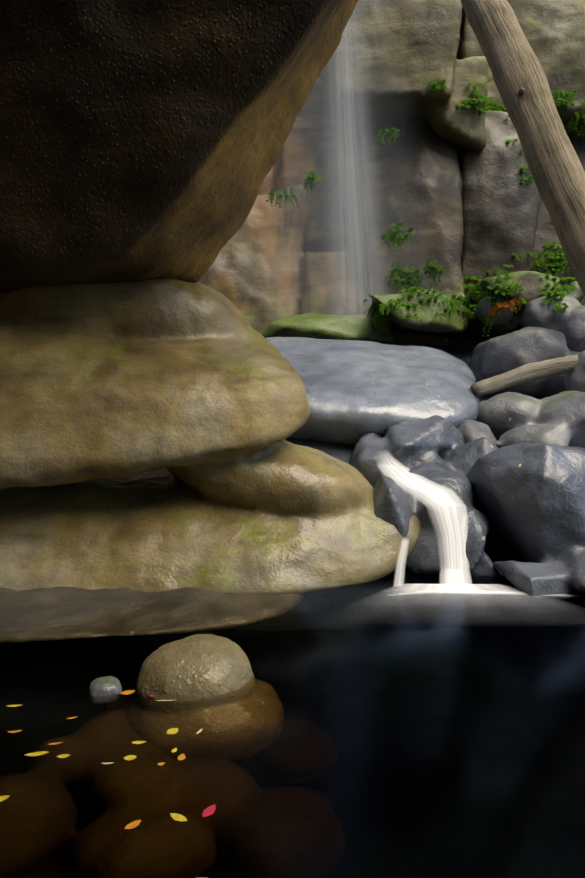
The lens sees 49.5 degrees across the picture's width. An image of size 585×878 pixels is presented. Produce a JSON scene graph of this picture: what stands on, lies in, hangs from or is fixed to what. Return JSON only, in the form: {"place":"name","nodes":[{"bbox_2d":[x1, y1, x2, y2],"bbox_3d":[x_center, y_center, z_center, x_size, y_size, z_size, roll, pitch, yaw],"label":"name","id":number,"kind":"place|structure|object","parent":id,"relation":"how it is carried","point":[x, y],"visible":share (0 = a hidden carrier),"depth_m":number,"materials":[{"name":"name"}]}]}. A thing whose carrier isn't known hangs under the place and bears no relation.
{"place":"outdoors","nodes":[
{"label":"outdoors","id":0,"kind":"place"},
{"bbox_2d":[0,551,584,877],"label":"pool water","id":1,"kind":"structure","parent":0,"point":[333,738],"depth_m":2.40,"materials":[{"name":"black liquid"}]},
{"bbox_2d":[0,704,186,820],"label":"yellow leaves","id":2,"kind":"object","parent":1,"relation":"on","point":[177,817],"visible":1,"depth_m":2.31,"materials":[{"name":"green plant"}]},
{"bbox_2d":[8,690,184,828],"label":"orange leaves","id":3,"kind":"object","parent":1,"relation":"on","point":[133,824],"visible":1,"depth_m":2.30,"materials":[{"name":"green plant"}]},
{"bbox_2d":[89,676,121,696],"bbox_3d":[-0.835,1.142,2.825,0.144,0.151,0.141,-2,6,-25],"label":"pool rock","id":4,"kind":"object","parent":1,"relation":"on","point":[104,686],"visible":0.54,"depth_m":2.78,"materials":[{"name":"grey stone"}]},
{"bbox_2d":[0,586,225,631],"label":"shelf boulder","id":5,"kind":"object","parent":1,"relation":"on","point":[22,609],"visible":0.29,"depth_m":3.91,"materials":[{"name":"brown stone"}]},
{"bbox_2d":[102,700,202,763],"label":"pale leaves","id":6,"kind":"object","parent":1,"relation":"on","point":[200,730],"visible":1,"depth_m":2.47,"materials":[{"name":"yellow plant"}]},
{"bbox_2d":[150,695,215,816],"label":"red leaves","id":7,"kind":"object","parent":1,"relation":"on","point":[209,810],"visible":1,"depth_m":2.01,"materials":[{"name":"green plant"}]},
{"bbox_2d":[137,634,252,700],"bbox_3d":[-0.404,1.284,2.912,0.735,0.655,0.693,0,5,1],"label":"pool rock","id":8,"kind":"object","parent":1,"relation":"in","point":[197,666],"visible":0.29,"depth_m":2.83,"materials":[{"name":"brown stone"}]},
{"bbox_2d":[0,278,420,591],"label":"boulder","id":9,"kind":"object","parent":1,"relation":"in","point":[148,428],"visible":0.96,"depth_m":4.44,"materials":[{"name":"brown stone"}]},
{"bbox_2d":[0,0,357,293],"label":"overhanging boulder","id":10,"kind":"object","parent":9,"relation":"on","point":[142,140],"depth_m":4.13,"materials":[{"name":"brown stone"}]},
{"bbox_2d":[393,537,408,584],"bbox_3d":[0.748,0.846,4.341,0.075,0.307,0.221,2,5,22],"label":"water trickle","id":11,"kind":"object","parent":1,"relation":"on","point":[399,569],"visible":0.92,"depth_m":4.34,"materials":[{"name":"liquid"}]},
{"bbox_2d":[349,415,500,576],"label":"rocks","id":12,"kind":"object","parent":1,"relation":"on","point":[436,449],"visible":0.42,"depth_m":4.96,"materials":[{"name":"grey stone"}]},
{"bbox_2d":[375,451,472,587],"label":"cascade","id":13,"kind":"object","parent":12,"relation":"on","point":[447,509],"visible":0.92,"depth_m":4.51,"materials":[{"name":"liquid"}]},
{"bbox_2d":[349,584,581,623],"bbox_3d":[1.014,1.013,3.918,1.900,0.001,0.750,0,5,1],"label":"foam fan","id":14,"kind":"object","parent":1,"relation":"on","point":[474,587],"visible":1,"depth_m":4.17},
{"bbox_2d":[389,589,583,596],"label":"shore foam","id":15,"kind":"object","parent":1,"relation":"on","point":[467,591],"visible":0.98,"depth_m":4.11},
{"bbox_2d":[467,443,584,595],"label":"wet boulder","id":16,"kind":"object","parent":1,"relation":"on","point":[532,506],"visible":0.96,"depth_m":4.36,"materials":[{"name":"grey stone"}]},
{"bbox_2d":[320,1,397,336],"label":"waterfall","id":17,"kind":"structure","parent":0,"point":[354,190],"depth_m":8.47,"materials":[{"name":"white liquid"}]},
{"bbox_2d":[285,333,545,550],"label":"ground","id":18,"kind":"structure","parent":0,"point":[462,350],"depth_m":5.96,"materials":[{"name":"grey stone"}]},
{"bbox_2d":[198,75,448,344],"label":"cliff wall","id":19,"kind":"structure","parent":18,"relation":"on","point":[231,273],"depth_m":9.71,"materials":[{"name":"grey stone"}]},
{"bbox_2d":[265,337,479,445],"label":"flat slab","id":20,"kind":"structure","parent":18,"relation":"on","point":[350,402],"depth_m":6.09,"materials":[{"name":"grey stone"}]},
{"bbox_2d":[262,110,584,343],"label":"mossy rocks","id":21,"kind":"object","parent":18,"relation":"on","point":[506,215],"depth_m":9.12,"materials":[{"name":"grey stone"}]},
{"bbox_2d":[245,0,452,345],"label":"waterfall mist","id":22,"kind":"structure","parent":21,"relation":"attached to","point":[346,193],"depth_m":8.57,"materials":[{"name":"white liquid"}]},
{"bbox_2d":[348,118,466,336],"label":"cliff block","id":23,"kind":"structure","parent":21,"relation":"attached to","point":[431,149],"depth_m":8.96,"materials":[{"name":"grey stone"}]},
{"bbox_2d":[266,77,584,337],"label":"cliff ferns","id":24,"kind":"object","parent":21,"relation":"on","point":[433,272],"visible":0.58,"depth_m":8.55,"materials":[{"name":"green plant"}]},
{"bbox_2d":[320,0,584,151],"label":"cliff block","id":25,"kind":"structure","parent":21,"relation":"on","point":[439,42],"depth_m":8.81,"materials":[{"name":"grey stone"}]},
{"bbox_2d":[488,298,521,319],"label":"dry ferns","id":26,"kind":"object","parent":21,"relation":"attached to","point":[499,306],"visible":0.94,"depth_m":8.13,"materials":[{"name":"orange plant"}]},
{"bbox_2d":[457,293,584,447],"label":"boulders","id":27,"kind":"object","parent":18,"relation":"on","point":[556,416],"visible":0.73,"depth_m":6.82,"materials":[{"name":"grey stone"}]},
{"bbox_2d":[471,355,578,396],"bbox_3d":[3.008,-0.811,6.508,2.474,0.762,0.240,-1,5,-12],"label":"fallen log","id":28,"kind":"object","parent":27,"relation":"on","point":[534,371],"visible":0.94,"depth_m":6.32,"materials":[{"name":"brown wood"}]},
{"bbox_2d":[461,0,584,296],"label":"leaning log","id":29,"kind":"object","parent":18,"relation":"on","point":[557,171],"visible":1,"depth_m":6.94,"materials":[{"name":"brown wood"}]}
]}

